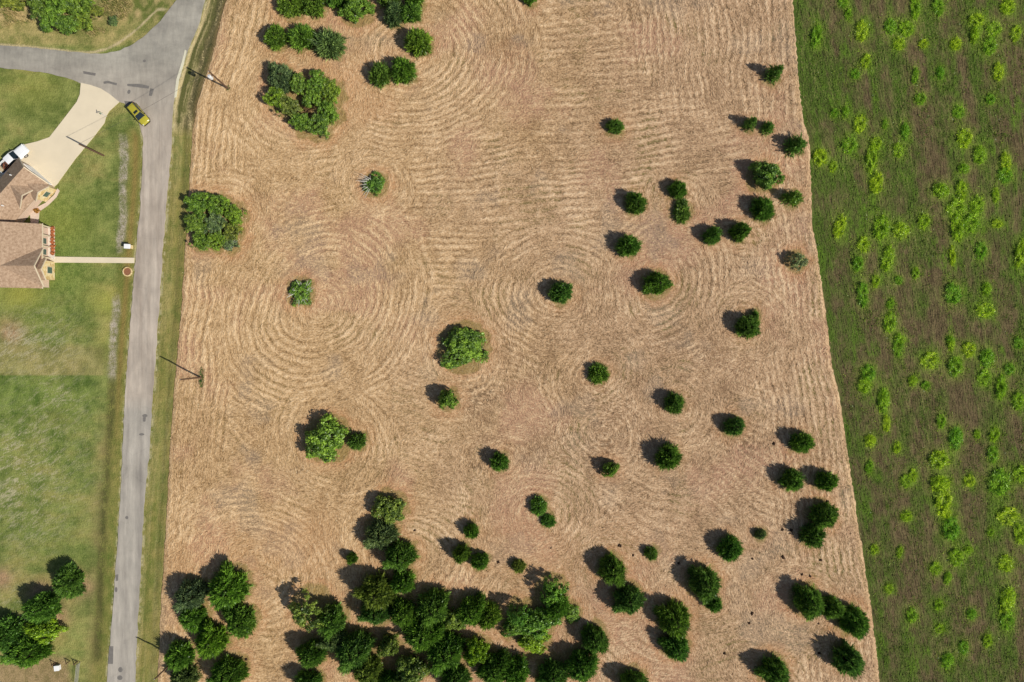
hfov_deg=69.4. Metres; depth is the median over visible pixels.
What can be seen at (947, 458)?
weed clump
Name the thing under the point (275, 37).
cedar tree
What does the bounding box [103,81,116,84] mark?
asphalt patch
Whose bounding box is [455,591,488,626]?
cedar tree
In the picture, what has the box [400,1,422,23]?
cedar tree
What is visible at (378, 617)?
cedar tree
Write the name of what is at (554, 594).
open shrub
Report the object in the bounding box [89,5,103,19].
open shrub
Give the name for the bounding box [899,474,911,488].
weed clump
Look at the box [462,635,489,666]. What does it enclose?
leafy shrub
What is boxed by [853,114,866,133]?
weed clump
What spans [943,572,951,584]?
weed clump
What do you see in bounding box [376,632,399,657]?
leafy shrub
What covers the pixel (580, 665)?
cedar tree
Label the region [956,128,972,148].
weed clump
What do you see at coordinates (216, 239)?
leafy shrub
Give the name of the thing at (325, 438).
leafy shrub
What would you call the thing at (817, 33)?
weed clump
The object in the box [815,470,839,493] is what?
cedar tree
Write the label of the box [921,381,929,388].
weed clump
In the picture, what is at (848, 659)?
cedar tree
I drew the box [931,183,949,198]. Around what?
weed clump
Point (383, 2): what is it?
cedar tree
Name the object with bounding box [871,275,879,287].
weed clump
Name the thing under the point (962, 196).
weed clump
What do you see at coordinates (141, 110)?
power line
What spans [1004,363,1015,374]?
weed clump
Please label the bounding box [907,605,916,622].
weed clump
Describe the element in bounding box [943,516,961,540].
weed clump
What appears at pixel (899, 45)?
weed clump
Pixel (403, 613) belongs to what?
cedar tree
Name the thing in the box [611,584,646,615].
cedar tree
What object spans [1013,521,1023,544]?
weed clump
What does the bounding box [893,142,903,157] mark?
weed clump
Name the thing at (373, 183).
bare branched shrub
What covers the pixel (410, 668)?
leafy shrub
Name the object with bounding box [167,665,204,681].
cedar tree
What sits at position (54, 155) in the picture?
driveway
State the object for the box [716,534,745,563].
cedar tree
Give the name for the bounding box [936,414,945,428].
weed clump
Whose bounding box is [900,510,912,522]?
weed clump
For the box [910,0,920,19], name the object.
weed clump
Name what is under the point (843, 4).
weed clump
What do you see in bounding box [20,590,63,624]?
cedar tree
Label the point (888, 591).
weed clump
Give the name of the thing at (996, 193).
weed clump
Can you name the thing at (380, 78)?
cedar tree
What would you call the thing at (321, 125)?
open shrub
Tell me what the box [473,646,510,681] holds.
cedar tree
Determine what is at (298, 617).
open shrub
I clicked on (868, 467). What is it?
weed clump
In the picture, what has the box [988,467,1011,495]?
weed clump
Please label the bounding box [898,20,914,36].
weed clump
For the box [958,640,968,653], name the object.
weed clump
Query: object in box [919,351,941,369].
weed clump
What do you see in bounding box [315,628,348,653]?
cedar tree
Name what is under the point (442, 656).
cedar tree
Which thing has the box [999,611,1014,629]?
weed clump
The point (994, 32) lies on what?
weed clump
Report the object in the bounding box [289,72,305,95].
leafy shrub
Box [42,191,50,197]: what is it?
window
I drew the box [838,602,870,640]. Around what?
cedar tree
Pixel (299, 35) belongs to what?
cedar tree
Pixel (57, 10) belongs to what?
leafy shrub
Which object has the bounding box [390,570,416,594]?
cedar tree
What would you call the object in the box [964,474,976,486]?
weed clump
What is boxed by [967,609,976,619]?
weed clump
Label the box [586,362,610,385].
cedar tree
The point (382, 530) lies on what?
cedar tree
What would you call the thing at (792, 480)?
cedar tree
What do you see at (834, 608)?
cedar tree
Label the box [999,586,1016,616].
weed clump
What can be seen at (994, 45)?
weed clump
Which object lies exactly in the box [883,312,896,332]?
weed clump
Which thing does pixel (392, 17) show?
cedar tree
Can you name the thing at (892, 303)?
weed clump
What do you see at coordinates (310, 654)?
cedar tree
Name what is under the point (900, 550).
weed clump
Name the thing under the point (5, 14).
tall dry grass
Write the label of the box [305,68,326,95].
open shrub
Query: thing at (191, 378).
utility pole
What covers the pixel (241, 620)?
cedar tree
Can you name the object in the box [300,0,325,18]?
cedar tree
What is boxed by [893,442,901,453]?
weed clump
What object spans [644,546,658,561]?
cedar tree
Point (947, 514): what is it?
weed clump
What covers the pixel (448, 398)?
leafy shrub
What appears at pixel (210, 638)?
cedar tree
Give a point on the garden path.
(90, 260)
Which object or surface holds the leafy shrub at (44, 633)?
on the lawn at (64, 341)
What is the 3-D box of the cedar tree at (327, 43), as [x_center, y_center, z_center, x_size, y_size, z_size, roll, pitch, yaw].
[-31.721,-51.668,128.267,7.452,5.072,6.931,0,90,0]
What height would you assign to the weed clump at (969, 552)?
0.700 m
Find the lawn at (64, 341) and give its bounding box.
[0,0,225,681]
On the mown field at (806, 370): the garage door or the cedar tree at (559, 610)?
the cedar tree at (559, 610)
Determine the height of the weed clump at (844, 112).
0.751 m
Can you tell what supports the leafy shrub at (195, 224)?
on the mown field at (806, 370)
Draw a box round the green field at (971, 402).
[792,0,1023,681]
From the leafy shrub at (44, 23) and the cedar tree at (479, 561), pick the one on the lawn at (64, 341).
the leafy shrub at (44, 23)
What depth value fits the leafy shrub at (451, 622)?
127.62 m
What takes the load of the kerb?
on the road
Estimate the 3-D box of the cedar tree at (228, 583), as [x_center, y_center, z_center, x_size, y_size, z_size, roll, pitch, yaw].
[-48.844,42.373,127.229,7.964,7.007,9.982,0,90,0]
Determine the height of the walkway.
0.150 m
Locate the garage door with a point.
(31, 168)
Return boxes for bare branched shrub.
[223,238,239,250]
[288,279,312,306]
[360,170,385,196]
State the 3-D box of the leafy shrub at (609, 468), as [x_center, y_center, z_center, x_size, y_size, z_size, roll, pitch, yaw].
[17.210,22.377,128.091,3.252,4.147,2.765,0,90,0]
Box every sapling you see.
[741,116,758,132]
[752,308,759,319]
[760,119,775,136]
[764,63,784,84]
[778,190,805,207]
[782,132,809,157]
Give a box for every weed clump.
[810,25,821,48]
[812,148,827,166]
[829,161,836,171]
[830,108,838,116]
[832,215,847,239]
[838,0,847,7]
[841,137,857,153]
[842,106,849,117]
[844,9,851,19]
[851,68,859,78]
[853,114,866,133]
[853,256,863,273]
[856,21,869,42]
[856,279,868,308]
[857,236,870,252]
[858,376,872,394]
[860,54,871,67]
[861,363,875,381]
[865,434,876,448]
[865,459,872,473]
[866,144,877,173]
[869,170,882,194]
[870,137,882,149]
[870,544,878,553]
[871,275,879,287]
[872,214,889,239]
[878,388,889,413]
[880,244,895,272]
[882,416,890,431]
[883,18,896,35]
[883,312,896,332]
[884,584,893,593]
[886,298,894,308]
[892,37,905,49]
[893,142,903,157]
[893,222,910,239]
[893,333,903,357]
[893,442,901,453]
[894,334,905,343]
[895,275,902,284]
[896,547,902,557]
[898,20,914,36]
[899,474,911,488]
[900,123,909,140]
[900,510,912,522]
[907,375,917,387]
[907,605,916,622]
[908,468,918,480]
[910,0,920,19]
[911,67,918,83]
[912,267,920,278]
[915,93,926,104]
[918,39,929,47]
[918,212,929,229]
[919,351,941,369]
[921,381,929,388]
[928,450,950,469]
[929,562,941,574]
[930,475,950,494]
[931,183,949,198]
[932,0,944,15]
[934,598,943,610]
[934,624,944,632]
[935,486,953,517]
[936,66,944,80]
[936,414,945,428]
[941,652,954,669]
[942,509,952,518]
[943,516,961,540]
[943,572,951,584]
[944,281,962,303]
[945,198,967,217]
[947,336,954,350]
[948,356,963,377]
[948,548,964,566]
[949,36,961,51]
[949,245,956,265]
[949,427,962,449]
[951,213,964,241]
[952,105,964,117]
[955,179,966,199]
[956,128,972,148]
[957,163,969,173]
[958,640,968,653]
[961,342,975,357]
[963,213,981,233]
[963,546,973,554]
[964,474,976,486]
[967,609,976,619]
[968,13,985,25]
[968,194,984,214]
[970,25,979,44]
[972,145,986,165]
[974,430,981,438]
[975,242,986,259]
[976,303,995,318]
[977,370,991,385]
[979,348,994,368]
[981,282,991,295]
[982,633,991,648]
[983,36,996,54]
[986,93,995,104]
[987,21,1001,36]
[987,445,998,462]
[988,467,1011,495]
[989,427,999,442]
[992,61,1004,81]
[992,187,998,202]
[992,219,1003,227]
[995,372,1007,399]
[996,166,1012,182]
[996,507,1022,525]
[997,554,1014,572]
[999,0,1015,14]
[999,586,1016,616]
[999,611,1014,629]
[1000,151,1011,173]
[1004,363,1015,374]
[1009,25,1021,41]
[1010,392,1023,409]
[1012,465,1023,482]
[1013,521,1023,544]
[1014,239,1023,267]
[1014,337,1023,349]
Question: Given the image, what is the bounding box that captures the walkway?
[30,188,59,223]
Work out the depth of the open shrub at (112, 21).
129.00 m
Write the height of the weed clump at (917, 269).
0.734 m
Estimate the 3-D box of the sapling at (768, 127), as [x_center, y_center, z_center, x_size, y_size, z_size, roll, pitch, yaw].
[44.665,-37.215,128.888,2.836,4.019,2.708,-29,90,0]
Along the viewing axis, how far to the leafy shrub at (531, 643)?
128.16 m
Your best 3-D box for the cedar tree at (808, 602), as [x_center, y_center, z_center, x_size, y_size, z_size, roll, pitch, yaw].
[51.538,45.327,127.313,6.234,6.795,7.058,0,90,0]
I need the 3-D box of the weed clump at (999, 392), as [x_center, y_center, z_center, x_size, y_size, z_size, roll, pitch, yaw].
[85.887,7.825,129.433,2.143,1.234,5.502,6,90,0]
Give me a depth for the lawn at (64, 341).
130.06 m
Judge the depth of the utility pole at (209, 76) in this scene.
123.42 m
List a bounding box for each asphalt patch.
[83,71,95,75]
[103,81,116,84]
[108,646,112,663]
[124,101,131,106]
[127,84,148,88]
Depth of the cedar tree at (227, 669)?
127.11 m
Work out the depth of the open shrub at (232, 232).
128.34 m
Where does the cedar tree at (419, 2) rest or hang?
on the ground
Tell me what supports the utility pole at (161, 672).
on the mown field at (806, 370)
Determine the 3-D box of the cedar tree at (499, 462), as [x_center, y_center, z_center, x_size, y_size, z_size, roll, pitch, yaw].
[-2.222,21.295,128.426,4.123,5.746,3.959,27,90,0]
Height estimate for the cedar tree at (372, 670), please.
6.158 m
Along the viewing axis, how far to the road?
129.94 m
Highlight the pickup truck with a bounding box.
[0,144,29,173]
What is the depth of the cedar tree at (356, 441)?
128.12 m
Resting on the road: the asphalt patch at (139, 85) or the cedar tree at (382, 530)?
the asphalt patch at (139, 85)
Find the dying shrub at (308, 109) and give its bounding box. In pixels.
[302,105,314,115]
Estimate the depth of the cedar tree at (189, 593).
126.81 m
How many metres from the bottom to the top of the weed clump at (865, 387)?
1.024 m
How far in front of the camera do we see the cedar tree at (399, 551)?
126.56 m
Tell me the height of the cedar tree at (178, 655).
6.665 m
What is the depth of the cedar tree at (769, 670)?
127.02 m
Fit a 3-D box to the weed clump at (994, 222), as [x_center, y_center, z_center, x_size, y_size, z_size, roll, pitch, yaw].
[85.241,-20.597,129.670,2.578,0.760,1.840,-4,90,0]
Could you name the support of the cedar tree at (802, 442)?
on the ground
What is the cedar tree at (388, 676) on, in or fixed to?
on the mown field at (806, 370)
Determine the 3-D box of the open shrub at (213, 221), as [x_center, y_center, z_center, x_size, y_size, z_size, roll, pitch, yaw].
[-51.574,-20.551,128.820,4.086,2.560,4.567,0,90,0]
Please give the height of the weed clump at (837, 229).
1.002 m
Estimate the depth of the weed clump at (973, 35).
129.70 m
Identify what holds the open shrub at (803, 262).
on the mown field at (806, 370)
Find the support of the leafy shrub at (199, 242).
on the mown field at (806, 370)
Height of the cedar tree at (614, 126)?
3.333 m
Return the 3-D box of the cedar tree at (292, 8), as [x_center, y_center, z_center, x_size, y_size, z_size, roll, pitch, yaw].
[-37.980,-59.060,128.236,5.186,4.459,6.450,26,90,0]
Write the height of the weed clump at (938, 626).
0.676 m
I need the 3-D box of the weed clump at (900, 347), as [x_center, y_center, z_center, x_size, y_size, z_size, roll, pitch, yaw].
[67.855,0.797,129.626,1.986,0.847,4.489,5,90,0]
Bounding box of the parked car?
[127,102,149,125]
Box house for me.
[0,157,56,288]
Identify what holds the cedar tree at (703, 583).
on the ground
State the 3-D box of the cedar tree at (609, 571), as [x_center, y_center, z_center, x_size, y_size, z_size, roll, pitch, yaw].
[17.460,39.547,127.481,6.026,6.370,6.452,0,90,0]
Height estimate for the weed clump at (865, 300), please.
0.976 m
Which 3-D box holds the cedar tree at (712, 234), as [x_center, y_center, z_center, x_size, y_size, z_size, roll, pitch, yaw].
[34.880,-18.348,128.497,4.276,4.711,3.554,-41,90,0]
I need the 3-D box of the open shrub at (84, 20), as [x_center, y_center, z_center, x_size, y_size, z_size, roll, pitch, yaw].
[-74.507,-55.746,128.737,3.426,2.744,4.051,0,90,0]
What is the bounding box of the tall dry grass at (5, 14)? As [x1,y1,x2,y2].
[0,0,133,36]
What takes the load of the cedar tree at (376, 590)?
on the mown field at (806, 370)
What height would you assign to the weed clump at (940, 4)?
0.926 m
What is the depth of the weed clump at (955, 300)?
129.69 m
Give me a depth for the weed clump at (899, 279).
129.88 m
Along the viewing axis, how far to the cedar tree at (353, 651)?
126.25 m
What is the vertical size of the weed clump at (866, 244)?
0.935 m
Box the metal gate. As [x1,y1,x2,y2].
[74,663,79,681]
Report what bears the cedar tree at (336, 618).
on the ground
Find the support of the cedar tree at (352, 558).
on the ground
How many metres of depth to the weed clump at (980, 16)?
129.75 m
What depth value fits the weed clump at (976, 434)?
129.86 m
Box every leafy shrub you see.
[23,618,68,644]
[26,0,55,20]
[39,9,61,33]
[44,0,75,15]
[53,13,80,35]
[60,0,95,16]
[183,212,207,234]
[188,230,211,250]
[204,192,230,214]
[205,229,227,250]
[224,203,246,225]
[262,86,283,109]
[275,93,303,117]
[288,111,312,131]
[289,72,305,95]
[301,87,321,107]
[304,413,351,462]
[317,99,339,124]
[337,0,375,23]
[370,493,406,524]
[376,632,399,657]
[393,654,431,681]
[438,389,458,409]
[440,326,488,368]
[443,606,466,629]
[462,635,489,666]
[501,619,523,636]
[506,606,562,640]
[517,629,551,653]
[566,604,579,623]
[601,462,619,476]
[748,161,785,190]
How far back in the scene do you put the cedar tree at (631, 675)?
127.96 m
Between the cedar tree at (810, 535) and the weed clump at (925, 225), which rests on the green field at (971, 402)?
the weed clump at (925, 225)
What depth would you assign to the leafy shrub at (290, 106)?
127.69 m
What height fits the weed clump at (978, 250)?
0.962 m
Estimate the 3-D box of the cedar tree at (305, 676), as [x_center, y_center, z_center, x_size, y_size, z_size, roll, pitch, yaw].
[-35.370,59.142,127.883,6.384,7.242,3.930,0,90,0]
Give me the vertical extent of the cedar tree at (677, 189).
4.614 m
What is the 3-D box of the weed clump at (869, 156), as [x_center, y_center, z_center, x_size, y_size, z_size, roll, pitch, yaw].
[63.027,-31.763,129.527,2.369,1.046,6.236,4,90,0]
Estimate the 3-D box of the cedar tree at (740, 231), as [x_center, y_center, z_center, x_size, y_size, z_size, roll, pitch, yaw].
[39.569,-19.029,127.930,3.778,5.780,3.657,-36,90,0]
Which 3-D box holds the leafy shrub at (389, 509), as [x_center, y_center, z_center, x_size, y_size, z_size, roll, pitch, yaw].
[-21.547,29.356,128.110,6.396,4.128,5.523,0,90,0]
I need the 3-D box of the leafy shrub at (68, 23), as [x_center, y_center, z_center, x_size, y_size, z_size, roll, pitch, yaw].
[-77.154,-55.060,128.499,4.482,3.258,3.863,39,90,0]
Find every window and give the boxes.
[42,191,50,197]
[47,266,51,273]
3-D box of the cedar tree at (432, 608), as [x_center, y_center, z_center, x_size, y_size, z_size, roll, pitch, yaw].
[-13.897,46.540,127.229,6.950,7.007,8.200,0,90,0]
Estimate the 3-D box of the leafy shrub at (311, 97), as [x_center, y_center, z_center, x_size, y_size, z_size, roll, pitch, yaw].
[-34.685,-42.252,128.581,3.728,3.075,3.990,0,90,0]
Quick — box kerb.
[174,50,185,97]
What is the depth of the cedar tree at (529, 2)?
129.06 m
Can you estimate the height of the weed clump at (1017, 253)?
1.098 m
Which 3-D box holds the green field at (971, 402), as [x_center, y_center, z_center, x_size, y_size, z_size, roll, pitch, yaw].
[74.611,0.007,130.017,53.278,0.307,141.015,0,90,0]
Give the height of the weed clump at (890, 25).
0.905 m
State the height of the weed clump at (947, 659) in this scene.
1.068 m
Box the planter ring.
[122,267,132,276]
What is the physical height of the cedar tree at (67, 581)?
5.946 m
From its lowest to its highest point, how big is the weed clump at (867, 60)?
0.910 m
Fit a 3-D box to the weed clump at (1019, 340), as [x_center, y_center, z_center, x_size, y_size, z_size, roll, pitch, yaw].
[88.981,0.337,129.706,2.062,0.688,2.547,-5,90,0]
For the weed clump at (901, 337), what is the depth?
129.81 m
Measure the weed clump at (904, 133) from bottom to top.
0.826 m
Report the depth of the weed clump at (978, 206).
129.74 m
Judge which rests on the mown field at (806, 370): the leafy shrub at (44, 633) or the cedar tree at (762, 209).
the cedar tree at (762, 209)
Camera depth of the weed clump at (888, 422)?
129.77 m
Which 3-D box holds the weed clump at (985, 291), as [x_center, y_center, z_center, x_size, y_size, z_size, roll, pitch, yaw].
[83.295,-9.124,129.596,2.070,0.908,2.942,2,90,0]
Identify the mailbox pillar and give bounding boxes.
[124,244,132,248]
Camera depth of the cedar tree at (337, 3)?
128.62 m
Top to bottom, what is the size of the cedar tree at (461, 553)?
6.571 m
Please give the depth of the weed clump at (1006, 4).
129.68 m
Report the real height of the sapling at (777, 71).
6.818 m
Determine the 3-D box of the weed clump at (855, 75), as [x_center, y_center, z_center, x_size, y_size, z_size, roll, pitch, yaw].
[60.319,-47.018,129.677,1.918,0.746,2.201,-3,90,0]
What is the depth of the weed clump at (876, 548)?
129.81 m
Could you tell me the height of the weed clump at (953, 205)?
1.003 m
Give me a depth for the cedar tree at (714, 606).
127.52 m
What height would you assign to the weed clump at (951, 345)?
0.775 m
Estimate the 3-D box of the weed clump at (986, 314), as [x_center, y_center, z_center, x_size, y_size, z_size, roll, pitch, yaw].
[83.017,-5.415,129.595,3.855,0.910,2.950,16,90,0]
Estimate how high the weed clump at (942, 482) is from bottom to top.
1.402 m
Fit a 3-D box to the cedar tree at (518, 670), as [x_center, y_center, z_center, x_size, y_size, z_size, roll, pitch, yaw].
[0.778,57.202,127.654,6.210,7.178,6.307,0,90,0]
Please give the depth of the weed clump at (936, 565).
129.77 m
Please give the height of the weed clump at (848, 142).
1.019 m
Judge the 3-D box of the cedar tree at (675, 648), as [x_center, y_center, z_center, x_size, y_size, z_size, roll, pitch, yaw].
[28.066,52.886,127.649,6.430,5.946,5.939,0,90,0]
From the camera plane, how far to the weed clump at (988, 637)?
129.77 m
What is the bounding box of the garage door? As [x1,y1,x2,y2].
[23,163,51,184]
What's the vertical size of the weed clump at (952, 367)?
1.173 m
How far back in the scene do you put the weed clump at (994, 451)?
129.80 m
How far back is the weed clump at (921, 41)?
129.77 m
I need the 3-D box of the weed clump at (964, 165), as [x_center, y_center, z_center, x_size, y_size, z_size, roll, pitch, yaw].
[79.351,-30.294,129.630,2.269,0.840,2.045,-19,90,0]
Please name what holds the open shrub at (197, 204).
on the mown field at (806, 370)
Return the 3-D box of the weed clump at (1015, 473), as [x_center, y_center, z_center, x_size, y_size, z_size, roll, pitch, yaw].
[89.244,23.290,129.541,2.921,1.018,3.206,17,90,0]
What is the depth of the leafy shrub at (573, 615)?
129.12 m
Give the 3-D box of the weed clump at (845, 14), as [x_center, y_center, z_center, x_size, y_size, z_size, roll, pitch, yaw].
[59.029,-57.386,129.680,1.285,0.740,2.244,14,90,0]
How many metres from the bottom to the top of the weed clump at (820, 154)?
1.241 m
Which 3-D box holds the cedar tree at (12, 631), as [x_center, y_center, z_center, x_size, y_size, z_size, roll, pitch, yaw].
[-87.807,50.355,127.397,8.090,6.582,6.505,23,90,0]
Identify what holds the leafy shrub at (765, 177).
on the mown field at (806, 370)
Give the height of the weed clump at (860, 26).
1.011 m
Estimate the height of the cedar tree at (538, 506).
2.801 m
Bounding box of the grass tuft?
[198,369,203,386]
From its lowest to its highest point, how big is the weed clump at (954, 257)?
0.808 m
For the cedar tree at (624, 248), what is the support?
on the ground
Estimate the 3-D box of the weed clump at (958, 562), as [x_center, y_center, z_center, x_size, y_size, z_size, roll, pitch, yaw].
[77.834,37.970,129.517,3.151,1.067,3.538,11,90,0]
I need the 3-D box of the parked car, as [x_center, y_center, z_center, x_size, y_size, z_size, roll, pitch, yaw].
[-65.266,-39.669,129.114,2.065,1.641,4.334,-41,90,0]
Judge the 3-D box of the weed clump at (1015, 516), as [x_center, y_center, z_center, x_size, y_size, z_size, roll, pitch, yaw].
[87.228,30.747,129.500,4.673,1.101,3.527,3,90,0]
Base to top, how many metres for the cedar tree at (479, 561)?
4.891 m
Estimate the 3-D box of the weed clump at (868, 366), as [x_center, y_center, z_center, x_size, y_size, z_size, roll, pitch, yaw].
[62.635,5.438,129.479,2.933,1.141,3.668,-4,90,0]
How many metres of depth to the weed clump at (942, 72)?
129.78 m
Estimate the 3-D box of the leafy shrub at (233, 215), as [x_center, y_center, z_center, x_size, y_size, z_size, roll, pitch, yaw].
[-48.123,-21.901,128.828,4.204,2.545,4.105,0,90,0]
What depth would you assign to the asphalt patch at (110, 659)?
129.94 m
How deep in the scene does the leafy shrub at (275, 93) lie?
127.48 m
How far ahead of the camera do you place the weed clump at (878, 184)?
129.69 m
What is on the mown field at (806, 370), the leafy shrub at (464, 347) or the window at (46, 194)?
the leafy shrub at (464, 347)
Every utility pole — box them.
[78,144,104,155]
[154,666,167,679]
[180,376,201,379]
[207,70,228,88]
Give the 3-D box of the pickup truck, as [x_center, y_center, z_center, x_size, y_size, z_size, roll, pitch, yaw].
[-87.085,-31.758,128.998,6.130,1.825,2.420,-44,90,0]
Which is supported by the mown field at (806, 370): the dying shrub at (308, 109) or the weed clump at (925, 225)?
the dying shrub at (308, 109)
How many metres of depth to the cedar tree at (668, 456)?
127.23 m
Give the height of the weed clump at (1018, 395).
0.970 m
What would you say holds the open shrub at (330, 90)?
on the mown field at (806, 370)
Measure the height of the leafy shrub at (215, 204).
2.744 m
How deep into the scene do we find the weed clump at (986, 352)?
129.72 m
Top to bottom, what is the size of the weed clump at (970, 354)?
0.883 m
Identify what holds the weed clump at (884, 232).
on the green field at (971, 402)
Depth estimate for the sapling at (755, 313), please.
129.00 m
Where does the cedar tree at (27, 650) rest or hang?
on the lawn at (64, 341)
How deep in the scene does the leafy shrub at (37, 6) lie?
126.87 m
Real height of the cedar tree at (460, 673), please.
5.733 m
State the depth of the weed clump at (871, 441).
129.76 m
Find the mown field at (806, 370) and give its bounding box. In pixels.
[158,0,878,681]
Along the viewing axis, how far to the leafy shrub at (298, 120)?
127.78 m
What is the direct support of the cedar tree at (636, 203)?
on the ground
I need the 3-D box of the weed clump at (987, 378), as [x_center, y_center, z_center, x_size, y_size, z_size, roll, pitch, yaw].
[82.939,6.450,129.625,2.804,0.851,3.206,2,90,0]
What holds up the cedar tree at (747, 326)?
on the ground
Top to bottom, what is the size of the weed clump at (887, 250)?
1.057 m
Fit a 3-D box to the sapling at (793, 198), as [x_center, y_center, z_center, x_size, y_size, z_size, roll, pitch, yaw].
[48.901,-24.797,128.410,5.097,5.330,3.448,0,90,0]
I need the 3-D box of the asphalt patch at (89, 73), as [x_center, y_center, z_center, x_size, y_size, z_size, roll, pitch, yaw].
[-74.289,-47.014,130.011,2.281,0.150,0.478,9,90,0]
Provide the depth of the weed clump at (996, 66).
129.75 m
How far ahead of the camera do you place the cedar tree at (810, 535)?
127.32 m
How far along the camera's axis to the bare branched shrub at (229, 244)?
128.86 m
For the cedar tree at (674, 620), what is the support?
on the ground
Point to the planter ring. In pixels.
(127, 271)
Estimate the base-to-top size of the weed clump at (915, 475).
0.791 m
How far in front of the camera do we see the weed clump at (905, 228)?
129.75 m
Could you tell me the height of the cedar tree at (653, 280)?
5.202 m
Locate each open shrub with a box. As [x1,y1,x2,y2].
[0,0,25,11]
[73,10,92,31]
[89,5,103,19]
[108,15,118,25]
[183,191,208,218]
[204,210,226,234]
[222,222,243,240]
[288,588,329,632]
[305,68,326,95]
[305,114,329,139]
[320,75,340,105]
[506,603,529,626]
[539,574,569,607]
[786,252,808,270]
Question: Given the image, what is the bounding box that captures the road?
[0,0,204,681]
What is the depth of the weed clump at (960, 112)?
129.80 m
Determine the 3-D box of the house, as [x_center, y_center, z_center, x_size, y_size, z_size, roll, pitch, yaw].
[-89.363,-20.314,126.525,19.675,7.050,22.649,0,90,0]
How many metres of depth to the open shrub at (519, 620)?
126.14 m
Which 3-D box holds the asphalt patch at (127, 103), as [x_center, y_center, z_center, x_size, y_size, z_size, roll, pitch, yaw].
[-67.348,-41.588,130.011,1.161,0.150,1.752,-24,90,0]
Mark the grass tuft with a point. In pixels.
(200, 381)
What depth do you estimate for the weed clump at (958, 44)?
129.73 m
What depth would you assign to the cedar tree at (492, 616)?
127.25 m
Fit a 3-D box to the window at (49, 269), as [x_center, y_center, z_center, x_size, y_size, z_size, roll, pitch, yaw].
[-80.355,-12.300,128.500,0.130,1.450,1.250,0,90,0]
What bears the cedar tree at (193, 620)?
on the mown field at (806, 370)
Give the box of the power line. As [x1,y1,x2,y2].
[79,72,206,143]
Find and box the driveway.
[0,83,118,186]
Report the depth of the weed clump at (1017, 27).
129.79 m
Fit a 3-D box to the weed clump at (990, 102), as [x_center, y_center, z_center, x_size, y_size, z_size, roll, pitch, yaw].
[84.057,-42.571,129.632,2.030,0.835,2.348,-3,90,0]
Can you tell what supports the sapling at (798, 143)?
on the ground
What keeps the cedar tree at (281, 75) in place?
on the mown field at (806, 370)
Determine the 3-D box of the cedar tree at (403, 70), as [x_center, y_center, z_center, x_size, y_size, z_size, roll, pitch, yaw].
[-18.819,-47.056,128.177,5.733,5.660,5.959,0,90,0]
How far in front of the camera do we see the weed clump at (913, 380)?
129.79 m
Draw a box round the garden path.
[49,257,134,262]
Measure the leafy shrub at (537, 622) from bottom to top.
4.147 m
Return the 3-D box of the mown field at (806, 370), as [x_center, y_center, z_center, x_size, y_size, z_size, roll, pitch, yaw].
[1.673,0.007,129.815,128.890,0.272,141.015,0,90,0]
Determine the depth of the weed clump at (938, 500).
129.66 m
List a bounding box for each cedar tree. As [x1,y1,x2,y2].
[0,612,25,654]
[0,632,55,668]
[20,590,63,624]
[50,561,87,600]
[162,637,195,673]
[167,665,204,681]
[172,576,209,613]
[176,605,207,634]
[194,617,230,659]
[204,653,250,681]
[206,559,254,612]
[221,602,257,639]
[262,23,288,51]
[266,61,294,95]
[275,0,305,17]
[283,22,315,53]
[291,669,322,681]
[294,638,327,669]
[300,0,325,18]
[309,25,350,60]
[315,601,347,641]
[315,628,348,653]
[326,0,345,9]
[334,627,376,676]
[346,432,367,451]
[346,551,358,564]
[350,568,397,610]
[353,653,385,681]
[356,600,393,625]
[361,518,401,550]
[367,60,391,89]
[377,0,399,9]
[377,670,401,681]
[380,538,419,571]
[383,0,403,29]
[387,56,417,85]
[389,596,418,628]
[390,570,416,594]
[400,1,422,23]
[401,615,446,654]
[403,26,433,59]
[404,0,424,7]
[415,586,450,628]
[425,629,466,677]
[438,665,471,681]
[451,542,470,564]
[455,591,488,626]
[463,522,479,538]
[470,552,489,571]
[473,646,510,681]
[478,600,503,631]
[488,450,509,472]
[501,651,531,681]
[511,559,526,573]
[523,0,536,6]
[529,494,547,517]
[535,657,570,681]
[540,512,557,528]
[544,587,570,620]
[548,281,573,303]
[560,648,600,681]
[579,622,609,655]
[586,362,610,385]
[597,551,627,586]
[605,118,625,134]
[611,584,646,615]
[615,233,643,256]
[618,669,649,681]
[624,191,647,216]
[641,270,673,295]
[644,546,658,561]
[652,598,691,639]
[654,439,682,471]
[655,632,690,661]
[663,391,685,416]
[667,179,687,199]
[673,197,691,224]
[685,562,722,604]
[702,225,723,246]
[705,596,722,613]
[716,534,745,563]
[722,416,745,436]
[728,221,751,242]
[733,314,760,339]
[749,194,775,222]
[751,653,791,681]
[754,529,766,539]
[777,466,806,492]
[788,429,815,453]
[790,583,826,621]
[798,522,828,549]
[805,502,838,529]
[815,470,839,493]
[821,594,845,619]
[830,639,865,681]
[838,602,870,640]
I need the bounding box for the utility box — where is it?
[54,664,60,670]
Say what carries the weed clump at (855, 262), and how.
on the green field at (971, 402)
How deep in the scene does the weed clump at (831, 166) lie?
129.83 m
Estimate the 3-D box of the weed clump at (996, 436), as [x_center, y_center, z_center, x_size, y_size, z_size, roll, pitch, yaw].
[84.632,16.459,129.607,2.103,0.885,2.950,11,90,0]
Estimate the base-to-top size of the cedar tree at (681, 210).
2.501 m
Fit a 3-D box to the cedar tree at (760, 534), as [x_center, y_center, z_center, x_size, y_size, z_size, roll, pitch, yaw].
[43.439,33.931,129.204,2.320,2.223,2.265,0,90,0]
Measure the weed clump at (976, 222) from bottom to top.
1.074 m

